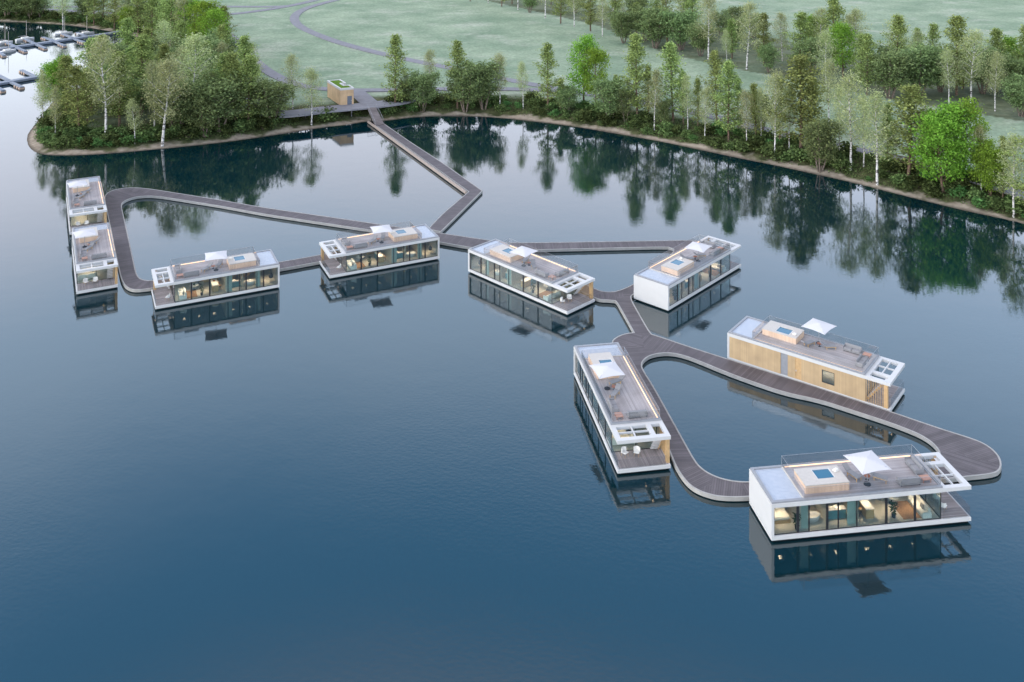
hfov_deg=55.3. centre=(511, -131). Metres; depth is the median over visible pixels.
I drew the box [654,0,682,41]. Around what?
alder tree
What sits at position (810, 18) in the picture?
maple tree
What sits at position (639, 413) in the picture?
outdoor sofa
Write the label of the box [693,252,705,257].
sun lounger
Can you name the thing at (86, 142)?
shrub
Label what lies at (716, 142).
shrub
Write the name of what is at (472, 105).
shrub
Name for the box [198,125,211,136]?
shrub
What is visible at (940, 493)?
window
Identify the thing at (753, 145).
shrub
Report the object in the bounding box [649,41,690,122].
alder tree
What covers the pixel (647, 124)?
shrub
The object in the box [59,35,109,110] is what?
alder tree
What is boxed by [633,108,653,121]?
shrub
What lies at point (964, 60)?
alder tree
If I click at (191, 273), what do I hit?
outdoor sofa
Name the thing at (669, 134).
shrub
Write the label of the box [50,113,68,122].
shrub
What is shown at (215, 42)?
bushy tree
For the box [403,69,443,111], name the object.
bushy tree
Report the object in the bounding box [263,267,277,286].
window
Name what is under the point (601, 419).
window
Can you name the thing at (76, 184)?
parasol
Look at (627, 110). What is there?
bushy tree
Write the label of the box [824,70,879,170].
birch tree
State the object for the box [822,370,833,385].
square window
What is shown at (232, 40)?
bushy tree
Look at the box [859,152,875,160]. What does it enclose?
shrub
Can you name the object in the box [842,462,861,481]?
sun lounger
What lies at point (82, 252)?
outdoor sofa
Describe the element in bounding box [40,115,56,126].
shrub
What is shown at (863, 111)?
birch tree
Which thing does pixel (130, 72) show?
bushy tree
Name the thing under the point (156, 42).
bushy tree
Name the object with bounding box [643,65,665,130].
birch tree
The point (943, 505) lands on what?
terrace chair
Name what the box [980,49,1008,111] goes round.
birch tree
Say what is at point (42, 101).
birch tree
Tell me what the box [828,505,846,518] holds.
washstand
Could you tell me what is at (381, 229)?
parasol
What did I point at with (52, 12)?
shrub
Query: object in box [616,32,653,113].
alder tree
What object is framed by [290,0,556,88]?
winding path
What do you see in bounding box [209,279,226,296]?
window
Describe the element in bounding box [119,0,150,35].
alder tree
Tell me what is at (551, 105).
shrub
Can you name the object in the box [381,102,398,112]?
shrub
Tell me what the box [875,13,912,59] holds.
alder tree
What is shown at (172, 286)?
window
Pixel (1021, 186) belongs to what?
alder tree
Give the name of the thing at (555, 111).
fern clump
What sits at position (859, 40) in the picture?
alder tree
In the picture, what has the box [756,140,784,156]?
shrub
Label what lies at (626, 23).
bushy tree
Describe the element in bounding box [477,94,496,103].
shrub
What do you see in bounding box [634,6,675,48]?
bushy tree
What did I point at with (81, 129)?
shrub
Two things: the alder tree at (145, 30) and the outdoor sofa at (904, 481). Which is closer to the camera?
the outdoor sofa at (904, 481)
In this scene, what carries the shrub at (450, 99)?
on the meadow
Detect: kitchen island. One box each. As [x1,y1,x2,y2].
[211,279,218,291]
[374,251,383,262]
[521,277,535,287]
[858,500,873,518]
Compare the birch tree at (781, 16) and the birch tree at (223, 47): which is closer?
the birch tree at (223, 47)
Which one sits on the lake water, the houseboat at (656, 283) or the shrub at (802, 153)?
the houseboat at (656, 283)
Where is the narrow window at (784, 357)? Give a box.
[781,353,787,375]
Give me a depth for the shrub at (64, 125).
224.93 m
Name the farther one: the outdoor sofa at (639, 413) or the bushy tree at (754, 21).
the bushy tree at (754, 21)
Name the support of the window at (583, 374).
in the houseboat at (651, 437)
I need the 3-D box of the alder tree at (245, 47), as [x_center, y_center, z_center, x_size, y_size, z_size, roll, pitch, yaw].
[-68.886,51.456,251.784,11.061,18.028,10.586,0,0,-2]
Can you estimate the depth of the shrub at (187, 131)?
225.06 m
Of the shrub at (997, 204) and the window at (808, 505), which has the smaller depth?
the window at (808, 505)
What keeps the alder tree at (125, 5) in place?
on the meadow
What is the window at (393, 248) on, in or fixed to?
in the houseboat at (419, 240)
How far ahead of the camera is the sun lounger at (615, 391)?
110.38 m
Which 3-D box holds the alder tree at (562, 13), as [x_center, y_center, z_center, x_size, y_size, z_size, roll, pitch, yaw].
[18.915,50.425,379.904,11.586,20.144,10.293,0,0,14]
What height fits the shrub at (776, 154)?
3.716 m
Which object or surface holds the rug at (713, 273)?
on the houseboat at (656, 283)
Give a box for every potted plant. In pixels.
[792,512,801,529]
[888,501,898,517]
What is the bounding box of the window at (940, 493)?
[916,493,940,520]
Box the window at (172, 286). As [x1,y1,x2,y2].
[171,285,173,298]
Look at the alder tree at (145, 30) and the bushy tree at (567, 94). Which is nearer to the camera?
the bushy tree at (567, 94)
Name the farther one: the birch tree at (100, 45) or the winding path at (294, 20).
the winding path at (294, 20)
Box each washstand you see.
[232,279,240,287]
[397,251,402,258]
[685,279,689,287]
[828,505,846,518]
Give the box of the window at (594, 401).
[592,390,597,420]
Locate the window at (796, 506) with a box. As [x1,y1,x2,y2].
[774,506,797,534]
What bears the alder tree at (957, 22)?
on the meadow
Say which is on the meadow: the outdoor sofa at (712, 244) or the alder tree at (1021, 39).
the alder tree at (1021, 39)
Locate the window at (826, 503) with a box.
[809,503,827,531]
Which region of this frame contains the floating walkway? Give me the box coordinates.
[104,187,1000,501]
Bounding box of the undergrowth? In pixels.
[0,11,1023,219]
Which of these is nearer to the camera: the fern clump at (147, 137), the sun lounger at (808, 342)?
the sun lounger at (808, 342)
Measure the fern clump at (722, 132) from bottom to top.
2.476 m
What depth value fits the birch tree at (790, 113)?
212.62 m
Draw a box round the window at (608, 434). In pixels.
[605,419,611,452]
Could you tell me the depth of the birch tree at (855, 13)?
291.82 m
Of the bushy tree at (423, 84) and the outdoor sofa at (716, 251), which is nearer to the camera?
the outdoor sofa at (716, 251)
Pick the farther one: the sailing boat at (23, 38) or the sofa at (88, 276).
the sailing boat at (23, 38)
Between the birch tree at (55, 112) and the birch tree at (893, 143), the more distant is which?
the birch tree at (55, 112)
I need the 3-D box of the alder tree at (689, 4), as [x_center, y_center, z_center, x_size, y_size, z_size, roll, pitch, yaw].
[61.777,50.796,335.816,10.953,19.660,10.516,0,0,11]
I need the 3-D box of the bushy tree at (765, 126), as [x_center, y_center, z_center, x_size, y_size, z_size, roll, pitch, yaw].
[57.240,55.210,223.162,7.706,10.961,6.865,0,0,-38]
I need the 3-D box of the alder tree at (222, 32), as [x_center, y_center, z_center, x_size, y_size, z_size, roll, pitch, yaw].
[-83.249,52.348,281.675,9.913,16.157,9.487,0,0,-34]
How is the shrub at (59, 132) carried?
on the meadow
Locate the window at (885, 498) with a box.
[857,498,886,526]
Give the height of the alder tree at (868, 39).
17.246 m
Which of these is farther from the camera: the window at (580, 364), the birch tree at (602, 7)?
the birch tree at (602, 7)
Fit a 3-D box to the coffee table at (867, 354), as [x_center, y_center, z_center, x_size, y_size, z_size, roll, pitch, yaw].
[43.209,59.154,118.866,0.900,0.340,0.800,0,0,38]
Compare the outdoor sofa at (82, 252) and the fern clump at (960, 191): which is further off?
the fern clump at (960, 191)
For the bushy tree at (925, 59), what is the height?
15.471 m
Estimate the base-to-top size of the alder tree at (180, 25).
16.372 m
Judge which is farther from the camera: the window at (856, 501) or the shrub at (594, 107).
the shrub at (594, 107)
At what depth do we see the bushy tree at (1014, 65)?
253.09 m
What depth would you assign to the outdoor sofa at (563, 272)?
142.70 m
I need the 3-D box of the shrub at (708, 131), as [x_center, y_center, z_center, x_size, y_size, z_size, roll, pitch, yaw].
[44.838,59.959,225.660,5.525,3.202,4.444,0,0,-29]
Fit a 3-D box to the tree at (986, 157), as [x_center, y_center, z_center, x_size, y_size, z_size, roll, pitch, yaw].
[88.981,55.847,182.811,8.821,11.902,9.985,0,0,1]
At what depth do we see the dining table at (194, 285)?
144.84 m
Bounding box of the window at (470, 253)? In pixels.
[470,253,480,272]
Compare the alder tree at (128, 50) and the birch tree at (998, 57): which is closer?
the birch tree at (998, 57)
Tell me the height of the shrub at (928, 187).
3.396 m
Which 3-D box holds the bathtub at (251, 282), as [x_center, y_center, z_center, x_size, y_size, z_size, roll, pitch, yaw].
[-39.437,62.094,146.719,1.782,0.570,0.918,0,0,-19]
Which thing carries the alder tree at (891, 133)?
on the meadow
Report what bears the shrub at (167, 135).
on the meadow
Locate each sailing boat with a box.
[0,31,15,52]
[0,39,12,44]
[15,20,33,41]
[54,30,72,35]
[76,30,93,35]
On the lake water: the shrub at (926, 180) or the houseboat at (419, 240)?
the houseboat at (419, 240)
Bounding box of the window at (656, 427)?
[613,427,656,451]
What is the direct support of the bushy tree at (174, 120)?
on the meadow
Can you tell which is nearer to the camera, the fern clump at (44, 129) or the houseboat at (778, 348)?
the houseboat at (778, 348)
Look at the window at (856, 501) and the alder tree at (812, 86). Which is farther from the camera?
the alder tree at (812, 86)
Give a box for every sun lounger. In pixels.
[84,242,94,251]
[201,262,212,272]
[216,259,222,267]
[368,235,377,244]
[531,259,535,267]
[609,375,625,384]
[610,383,621,396]
[680,253,692,259]
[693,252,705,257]
[800,340,814,344]
[819,341,836,349]
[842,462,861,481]
[870,472,887,480]
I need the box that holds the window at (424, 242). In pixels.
[419,242,424,258]
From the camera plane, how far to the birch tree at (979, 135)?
184.96 m
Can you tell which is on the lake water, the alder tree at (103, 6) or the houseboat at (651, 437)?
the houseboat at (651, 437)
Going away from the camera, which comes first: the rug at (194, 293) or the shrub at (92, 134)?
the rug at (194, 293)
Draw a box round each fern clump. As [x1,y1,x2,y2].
[34,126,54,133]
[91,136,105,146]
[119,133,137,143]
[138,133,157,141]
[406,104,416,111]
[547,108,560,116]
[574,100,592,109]
[689,134,698,139]
[708,120,725,130]
[712,126,733,136]
[732,128,747,136]
[777,152,795,161]
[917,169,937,179]
[945,185,971,197]
[969,196,991,208]
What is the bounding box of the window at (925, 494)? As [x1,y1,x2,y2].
[920,494,939,517]
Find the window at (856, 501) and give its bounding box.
[838,501,856,528]
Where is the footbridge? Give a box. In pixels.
[367,104,383,125]
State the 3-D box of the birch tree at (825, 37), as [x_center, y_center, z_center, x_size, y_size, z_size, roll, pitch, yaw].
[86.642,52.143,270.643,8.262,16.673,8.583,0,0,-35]
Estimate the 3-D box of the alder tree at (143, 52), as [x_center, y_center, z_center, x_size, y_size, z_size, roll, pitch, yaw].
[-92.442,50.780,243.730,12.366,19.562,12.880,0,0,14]
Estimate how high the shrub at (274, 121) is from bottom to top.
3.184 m
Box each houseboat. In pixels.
[66,176,106,234]
[72,222,117,294]
[151,246,279,309]
[319,221,439,278]
[468,238,594,314]
[574,342,670,473]
[634,234,740,310]
[727,315,904,410]
[749,444,970,540]
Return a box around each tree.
[0,0,18,15]
[1,0,29,14]
[18,0,42,17]
[28,0,54,16]
[30,71,52,116]
[32,51,74,105]
[45,55,76,111]
[45,85,64,132]
[49,0,74,24]
[55,64,108,125]
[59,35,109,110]
[69,68,100,120]
[73,0,95,15]
[74,35,133,134]
[82,61,112,102]
[83,0,107,25]
[87,34,116,97]
[93,0,112,17]
[94,74,135,115]
[96,50,145,125]
[101,0,122,28]
[106,64,140,78]
[108,17,140,55]
[108,41,137,65]
[112,0,130,17]
[114,0,134,17]
[115,77,154,116]
[116,5,143,31]
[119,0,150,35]
[122,98,144,143]
[123,34,163,109]
[125,46,137,65]
[128,0,157,23]
[134,0,160,38]
[134,27,159,53]
[140,56,199,146]
[140,60,161,126]
[141,36,167,52]
[144,81,196,134]
[150,0,172,37]
[151,46,179,87]
[152,20,180,50]
[153,2,189,28]
[153,61,176,110]
[154,42,175,84]
[155,0,180,45]
[162,78,213,124]
[163,45,192,84]
[166,60,191,83]
[168,28,223,87]
[170,0,196,28]
[170,19,190,48]
[171,38,202,54]
[174,0,209,37]
[177,36,230,64]
[181,0,231,38]
[184,96,224,136]
[185,70,217,84]
[186,68,255,131]
[187,56,208,83]
[195,8,230,37]
[198,40,220,70]
[200,26,253,57]
[206,52,218,68]
[206,52,232,85]
[208,63,221,80]
[211,4,238,39]
[212,23,237,59]
[212,40,230,62]
[218,52,255,121]
[225,33,258,85]
[232,53,269,119]
[243,42,260,63]
[243,56,264,95]
[244,77,301,119]
[280,53,304,108]
[298,65,326,125]
[379,33,412,106]
[398,73,416,104]
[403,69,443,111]
[421,46,436,81]
[440,40,474,107]
[442,61,486,112]
[460,59,506,109]
[491,52,510,103]
[516,58,530,108]
[521,0,538,12]
[533,42,568,109]
[546,0,572,23]
[552,84,579,111]
[555,78,565,109]
[565,0,581,26]
[565,0,584,12]
[565,33,605,101]
[577,45,612,101]
[579,0,603,30]
[586,76,627,116]
[594,0,609,35]
[605,0,629,33]
[607,8,638,42]
[615,88,635,122]
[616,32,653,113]
[619,0,627,10]
[623,0,649,14]
[627,3,664,40]
[630,2,640,32]
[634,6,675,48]
[639,64,660,114]
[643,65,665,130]
[645,0,662,8]
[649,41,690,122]
[651,98,674,122]
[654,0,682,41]
[656,8,702,49]
[673,70,693,124]
[674,0,696,14]
[679,0,702,35]
[679,73,696,129]
[684,22,718,55]
[688,77,704,125]
[692,0,721,59]
[696,49,729,121]
[696,85,713,135]
[704,58,748,141]
[710,8,731,34]
[719,14,747,45]
[719,30,733,57]
[723,5,746,18]
[723,18,740,58]
[729,76,746,127]
[730,0,767,69]
[737,88,754,139]
[743,12,761,37]
[744,82,767,134]
[748,88,772,130]
[752,12,775,64]
[753,85,766,135]
[755,42,781,71]
[756,51,831,148]
[761,69,793,151]
[769,76,788,143]
[770,11,792,60]
[779,10,813,58]
[780,85,798,148]
[789,36,828,71]
[790,75,829,142]
[800,115,845,172]
[802,22,820,59]
[806,12,832,36]
[811,6,828,37]
[811,29,838,70]
[812,0,852,69]
[817,56,841,121]
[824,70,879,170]
[825,21,859,77]
[828,84,850,149]
[843,13,858,45]
[845,6,873,64]
[847,32,881,94]
[847,33,868,80]
[851,90,874,166]
[854,85,902,184]
[856,43,917,98]
[873,83,936,175]
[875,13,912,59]
[878,102,899,171]
[882,14,914,48]
[884,127,900,158]
[893,41,950,95]
[902,95,982,193]
[907,28,926,48]
[908,27,926,46]
[917,22,944,51]
[919,108,940,169]
[924,50,957,91]
[932,14,977,95]
[936,47,959,102]
[940,96,990,165]
[950,28,994,102]
[958,45,972,87]
[959,43,1004,93]
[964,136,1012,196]
[969,124,988,189]
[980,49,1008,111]
[984,27,1008,91]
[987,135,1016,200]
[989,127,1023,217]
[992,51,1023,95]
[996,133,1023,203]
[998,72,1023,116]
[1001,35,1023,73]
[1006,24,1023,72]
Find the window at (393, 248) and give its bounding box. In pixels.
[377,248,393,266]
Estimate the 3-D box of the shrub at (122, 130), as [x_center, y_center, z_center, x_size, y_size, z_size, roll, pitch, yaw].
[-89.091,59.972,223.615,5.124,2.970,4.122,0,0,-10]
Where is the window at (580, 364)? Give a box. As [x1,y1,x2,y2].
[580,364,581,384]
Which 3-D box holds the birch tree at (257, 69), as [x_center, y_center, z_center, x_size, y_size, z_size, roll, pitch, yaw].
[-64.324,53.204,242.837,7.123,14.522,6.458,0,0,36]
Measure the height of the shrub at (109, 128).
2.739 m
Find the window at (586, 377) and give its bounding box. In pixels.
[586,377,587,398]
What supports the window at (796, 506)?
in the houseboat at (803, 490)
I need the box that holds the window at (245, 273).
[239,273,245,290]
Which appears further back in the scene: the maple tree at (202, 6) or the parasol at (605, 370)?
the maple tree at (202, 6)
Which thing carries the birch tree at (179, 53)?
on the meadow
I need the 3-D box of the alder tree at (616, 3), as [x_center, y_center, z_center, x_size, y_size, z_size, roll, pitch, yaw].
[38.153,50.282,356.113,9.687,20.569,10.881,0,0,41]
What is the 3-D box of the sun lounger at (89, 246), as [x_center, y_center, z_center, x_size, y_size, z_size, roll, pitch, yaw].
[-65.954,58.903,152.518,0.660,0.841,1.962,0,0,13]
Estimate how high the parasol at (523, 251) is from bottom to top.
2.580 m
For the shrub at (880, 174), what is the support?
on the meadow
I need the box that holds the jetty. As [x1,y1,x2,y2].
[367,121,482,232]
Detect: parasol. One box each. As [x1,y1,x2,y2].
[67,180,87,195]
[72,228,96,247]
[205,250,227,270]
[370,225,392,242]
[510,246,537,266]
[589,361,624,389]
[685,241,711,261]
[801,318,835,344]
[843,450,891,486]
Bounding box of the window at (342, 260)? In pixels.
[337,248,345,270]
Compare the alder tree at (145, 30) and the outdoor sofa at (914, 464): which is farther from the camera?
the alder tree at (145, 30)
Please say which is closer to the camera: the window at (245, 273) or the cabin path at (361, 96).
the window at (245, 273)
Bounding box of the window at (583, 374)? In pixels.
[582,369,585,393]
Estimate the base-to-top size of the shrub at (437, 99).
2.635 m
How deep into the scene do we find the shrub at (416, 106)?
250.57 m
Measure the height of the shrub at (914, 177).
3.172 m
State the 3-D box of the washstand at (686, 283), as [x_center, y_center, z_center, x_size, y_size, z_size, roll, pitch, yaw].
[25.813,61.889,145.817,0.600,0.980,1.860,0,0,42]
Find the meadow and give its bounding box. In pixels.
[0,0,1023,223]
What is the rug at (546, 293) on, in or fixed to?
on the houseboat at (491, 255)
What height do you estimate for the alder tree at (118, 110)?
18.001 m
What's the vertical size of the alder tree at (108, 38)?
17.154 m
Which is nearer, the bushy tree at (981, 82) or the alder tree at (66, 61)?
the alder tree at (66, 61)
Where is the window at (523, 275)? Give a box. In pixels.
[523,275,537,297]
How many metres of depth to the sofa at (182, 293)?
142.34 m
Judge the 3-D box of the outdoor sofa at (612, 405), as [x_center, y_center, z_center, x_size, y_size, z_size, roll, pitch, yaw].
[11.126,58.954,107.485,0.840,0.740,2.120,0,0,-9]
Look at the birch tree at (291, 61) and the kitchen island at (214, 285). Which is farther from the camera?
the birch tree at (291, 61)
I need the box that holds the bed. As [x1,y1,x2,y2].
[774,508,790,523]
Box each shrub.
[14,12,26,18]
[29,13,37,18]
[34,120,49,128]
[34,131,56,145]
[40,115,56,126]
[49,134,63,146]
[50,10,59,16]
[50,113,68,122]
[50,133,78,148]
[51,13,60,19]
[51,126,75,137]
[51,128,77,137]
[54,121,72,131]
[57,116,68,124]
[61,124,90,137]
[62,114,82,125]
[65,11,76,15]
[71,137,81,147]
[77,136,95,148]
[84,129,100,138]
[92,17,103,24]
[92,127,103,134]
[93,124,115,133]
[96,130,122,142]
[111,138,121,145]
[112,124,130,136]
[133,126,157,140]
[150,125,161,131]
[153,128,179,141]
[162,122,180,135]
[176,123,203,139]
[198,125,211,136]
[211,118,227,130]
[220,123,236,134]
[229,119,253,132]
[241,117,257,130]
[255,115,276,130]
[265,117,283,127]
[289,117,304,122]
[306,115,320,121]
[314,106,338,123]
[348,110,361,114]
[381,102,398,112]
[383,95,399,102]
[409,101,418,110]
[411,101,424,111]
[429,94,440,102]
[442,93,456,103]
[462,101,477,108]
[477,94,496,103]
[490,97,502,104]
[493,94,508,101]
[493,102,507,112]
[522,89,540,99]
[524,97,546,107]
[531,107,546,115]
[545,101,559,109]
[559,109,570,113]
[560,112,569,118]
[573,109,585,120]
[575,106,596,122]
[585,102,601,112]
[586,110,597,120]
[597,113,615,124]
[608,119,617,126]
[612,107,622,119]
[628,118,642,127]
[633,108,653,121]
[639,127,655,134]
[641,121,653,128]
[654,120,676,133]
[662,130,673,137]
[670,124,683,133]
[678,129,693,138]
[695,122,717,136]
[699,135,711,143]
[706,135,727,148]
[721,140,735,150]
[731,138,748,152]
[741,131,765,144]
[745,139,769,153]
[754,128,773,139]
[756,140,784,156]
[764,144,786,159]
[778,132,798,144]
[779,151,789,161]
[785,144,803,159]
[795,146,812,164]
[806,151,828,166]
[829,154,858,170]
[834,148,849,161]
[840,141,859,157]
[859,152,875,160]
[871,167,888,178]
[875,158,899,172]
[887,171,912,186]
[893,159,919,174]
[893,180,914,190]
[905,172,928,188]
[916,175,936,187]
[919,179,946,197]
[929,187,942,197]
[932,176,959,192]
[950,176,972,191]
[965,185,988,198]
[966,171,980,182]
[971,196,995,208]
[984,195,1006,209]
[1001,194,1023,214]
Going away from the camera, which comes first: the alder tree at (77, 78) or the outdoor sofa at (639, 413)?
the outdoor sofa at (639, 413)
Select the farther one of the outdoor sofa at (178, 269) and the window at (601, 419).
the outdoor sofa at (178, 269)
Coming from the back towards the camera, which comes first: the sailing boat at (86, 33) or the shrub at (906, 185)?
the sailing boat at (86, 33)
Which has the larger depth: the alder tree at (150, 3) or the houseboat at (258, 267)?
the alder tree at (150, 3)
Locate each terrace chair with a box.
[621,446,628,455]
[633,446,639,457]
[933,493,939,499]
[939,500,946,508]
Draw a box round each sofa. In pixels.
[73,198,78,204]
[78,273,95,280]
[80,249,85,258]
[83,200,96,205]
[91,252,106,259]
[175,264,181,273]
[178,287,186,299]
[184,269,198,276]
[341,237,349,245]
[347,258,356,269]
[353,242,367,248]
[535,268,548,276]
[543,290,560,300]
[555,268,568,276]
[607,398,618,412]
[612,434,634,445]
[627,408,647,417]
[701,240,715,248]
[707,263,725,271]
[709,248,720,255]
[843,343,861,354]
[855,354,867,367]
[896,474,920,486]
[904,455,923,473]
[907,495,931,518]
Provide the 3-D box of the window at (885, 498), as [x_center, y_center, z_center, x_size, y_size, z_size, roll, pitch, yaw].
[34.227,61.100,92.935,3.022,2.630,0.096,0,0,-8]
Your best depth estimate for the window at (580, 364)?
118.73 m
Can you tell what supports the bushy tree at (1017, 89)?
on the meadow
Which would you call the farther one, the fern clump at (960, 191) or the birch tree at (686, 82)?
the birch tree at (686, 82)
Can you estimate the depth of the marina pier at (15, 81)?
288.91 m
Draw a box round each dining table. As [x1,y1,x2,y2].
[190,283,198,290]
[888,497,898,504]
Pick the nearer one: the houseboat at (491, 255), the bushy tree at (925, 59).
the houseboat at (491, 255)
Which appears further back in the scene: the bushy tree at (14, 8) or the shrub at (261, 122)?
the bushy tree at (14, 8)
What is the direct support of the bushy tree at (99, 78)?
on the meadow
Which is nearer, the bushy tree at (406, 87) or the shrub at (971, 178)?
the shrub at (971, 178)
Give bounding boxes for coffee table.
[615,412,623,416]
[862,352,871,358]
[919,474,931,482]
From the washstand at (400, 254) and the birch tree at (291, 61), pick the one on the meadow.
the birch tree at (291, 61)
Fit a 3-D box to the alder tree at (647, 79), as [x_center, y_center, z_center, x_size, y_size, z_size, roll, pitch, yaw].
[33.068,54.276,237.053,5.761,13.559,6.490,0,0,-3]
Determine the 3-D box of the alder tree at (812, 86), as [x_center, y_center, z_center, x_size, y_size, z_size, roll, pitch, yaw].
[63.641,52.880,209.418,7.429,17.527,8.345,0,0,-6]
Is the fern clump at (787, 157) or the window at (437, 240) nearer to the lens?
the window at (437, 240)
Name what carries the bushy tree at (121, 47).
on the meadow
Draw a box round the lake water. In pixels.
[0,22,1023,681]
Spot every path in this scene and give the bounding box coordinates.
[43,0,318,15]
[50,5,284,7]
[231,34,1023,198]
[247,92,439,117]
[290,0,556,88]
[354,89,378,103]
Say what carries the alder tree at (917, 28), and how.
on the meadow
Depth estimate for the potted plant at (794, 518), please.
92.28 m
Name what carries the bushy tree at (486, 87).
on the meadow
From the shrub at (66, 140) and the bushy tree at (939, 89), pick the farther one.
the bushy tree at (939, 89)
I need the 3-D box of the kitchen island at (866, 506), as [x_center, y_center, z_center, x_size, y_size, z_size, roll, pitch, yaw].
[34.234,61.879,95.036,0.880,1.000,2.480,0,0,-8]
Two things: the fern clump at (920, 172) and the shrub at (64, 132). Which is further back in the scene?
the shrub at (64, 132)
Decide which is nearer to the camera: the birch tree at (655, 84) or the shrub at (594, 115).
the birch tree at (655, 84)
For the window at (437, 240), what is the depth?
157.13 m
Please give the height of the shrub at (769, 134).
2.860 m
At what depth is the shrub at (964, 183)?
186.24 m
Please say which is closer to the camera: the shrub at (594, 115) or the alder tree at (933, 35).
the shrub at (594, 115)
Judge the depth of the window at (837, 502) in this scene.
92.49 m
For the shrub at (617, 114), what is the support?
on the meadow
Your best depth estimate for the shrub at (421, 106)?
250.83 m
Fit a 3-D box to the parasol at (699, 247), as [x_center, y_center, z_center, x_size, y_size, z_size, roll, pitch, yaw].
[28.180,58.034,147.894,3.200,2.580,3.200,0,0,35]
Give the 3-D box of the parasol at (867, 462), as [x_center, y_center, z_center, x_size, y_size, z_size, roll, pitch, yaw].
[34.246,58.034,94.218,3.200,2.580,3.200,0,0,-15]
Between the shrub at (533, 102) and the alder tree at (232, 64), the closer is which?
the alder tree at (232, 64)
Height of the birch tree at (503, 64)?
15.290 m
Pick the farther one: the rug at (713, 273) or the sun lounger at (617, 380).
the rug at (713, 273)
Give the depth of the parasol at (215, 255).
144.09 m
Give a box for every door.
[347,96,351,104]
[795,357,800,379]
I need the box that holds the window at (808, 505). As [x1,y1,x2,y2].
[798,505,808,532]
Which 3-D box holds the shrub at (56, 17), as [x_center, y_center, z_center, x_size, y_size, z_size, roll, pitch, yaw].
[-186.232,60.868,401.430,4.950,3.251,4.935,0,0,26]
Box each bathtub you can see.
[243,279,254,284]
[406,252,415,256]
[810,511,820,522]
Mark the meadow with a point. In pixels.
(482, 30)
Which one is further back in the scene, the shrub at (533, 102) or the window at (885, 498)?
the shrub at (533, 102)
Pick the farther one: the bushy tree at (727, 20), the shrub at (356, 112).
the bushy tree at (727, 20)
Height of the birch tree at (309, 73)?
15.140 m
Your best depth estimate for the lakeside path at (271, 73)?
264.62 m
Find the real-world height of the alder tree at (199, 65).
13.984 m
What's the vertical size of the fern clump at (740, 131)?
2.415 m
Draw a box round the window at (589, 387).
[588,382,591,407]
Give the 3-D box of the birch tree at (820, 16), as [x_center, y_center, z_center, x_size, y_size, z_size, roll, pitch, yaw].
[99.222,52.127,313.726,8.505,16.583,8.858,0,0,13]
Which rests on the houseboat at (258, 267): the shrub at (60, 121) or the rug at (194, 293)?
the rug at (194, 293)
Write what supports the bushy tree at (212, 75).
on the meadow
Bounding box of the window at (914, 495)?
[887,495,915,523]
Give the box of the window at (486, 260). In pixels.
[486,260,494,279]
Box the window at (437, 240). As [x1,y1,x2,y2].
[425,240,437,257]
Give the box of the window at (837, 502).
[828,502,837,529]
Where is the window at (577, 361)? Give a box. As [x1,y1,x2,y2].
[576,356,579,380]
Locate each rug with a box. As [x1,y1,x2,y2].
[186,290,197,298]
[355,261,365,268]
[536,290,552,297]
[702,268,719,275]
[894,500,920,519]
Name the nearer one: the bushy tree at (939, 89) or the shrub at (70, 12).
the bushy tree at (939, 89)
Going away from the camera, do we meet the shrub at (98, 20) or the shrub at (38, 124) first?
the shrub at (38, 124)
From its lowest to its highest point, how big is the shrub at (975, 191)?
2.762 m
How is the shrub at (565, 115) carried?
on the meadow
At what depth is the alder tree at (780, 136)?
215.26 m
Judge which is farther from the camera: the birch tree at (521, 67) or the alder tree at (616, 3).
the alder tree at (616, 3)
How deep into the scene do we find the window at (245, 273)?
144.65 m
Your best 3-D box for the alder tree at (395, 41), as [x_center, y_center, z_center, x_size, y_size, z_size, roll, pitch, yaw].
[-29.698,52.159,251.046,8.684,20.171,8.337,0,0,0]
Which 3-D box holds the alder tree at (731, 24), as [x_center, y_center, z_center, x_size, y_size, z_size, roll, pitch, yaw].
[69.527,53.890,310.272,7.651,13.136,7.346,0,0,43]
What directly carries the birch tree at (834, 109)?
on the meadow
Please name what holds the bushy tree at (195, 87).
on the meadow
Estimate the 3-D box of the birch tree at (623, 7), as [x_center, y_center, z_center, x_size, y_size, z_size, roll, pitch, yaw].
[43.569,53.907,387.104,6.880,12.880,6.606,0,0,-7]
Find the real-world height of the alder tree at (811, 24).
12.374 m
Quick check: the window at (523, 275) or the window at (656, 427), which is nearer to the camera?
the window at (656, 427)
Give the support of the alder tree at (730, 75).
on the meadow
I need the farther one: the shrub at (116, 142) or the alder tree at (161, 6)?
the alder tree at (161, 6)
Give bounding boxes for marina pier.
[0,31,118,56]
[0,68,45,92]
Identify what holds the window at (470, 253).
in the houseboat at (491, 255)
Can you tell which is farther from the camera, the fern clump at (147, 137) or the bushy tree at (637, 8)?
the bushy tree at (637, 8)
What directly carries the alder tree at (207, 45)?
on the meadow
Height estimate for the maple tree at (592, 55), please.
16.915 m
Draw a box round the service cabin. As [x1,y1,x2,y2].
[327,79,353,104]
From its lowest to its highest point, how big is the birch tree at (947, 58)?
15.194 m
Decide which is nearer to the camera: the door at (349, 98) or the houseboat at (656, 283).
the houseboat at (656, 283)
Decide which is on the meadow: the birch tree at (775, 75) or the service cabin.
the birch tree at (775, 75)
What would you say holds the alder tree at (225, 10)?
on the meadow
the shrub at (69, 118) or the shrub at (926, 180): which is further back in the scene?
the shrub at (69, 118)
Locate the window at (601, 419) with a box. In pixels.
[598,404,604,436]
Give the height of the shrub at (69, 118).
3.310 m
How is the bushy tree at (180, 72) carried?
on the meadow
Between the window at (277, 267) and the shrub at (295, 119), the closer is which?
the window at (277, 267)

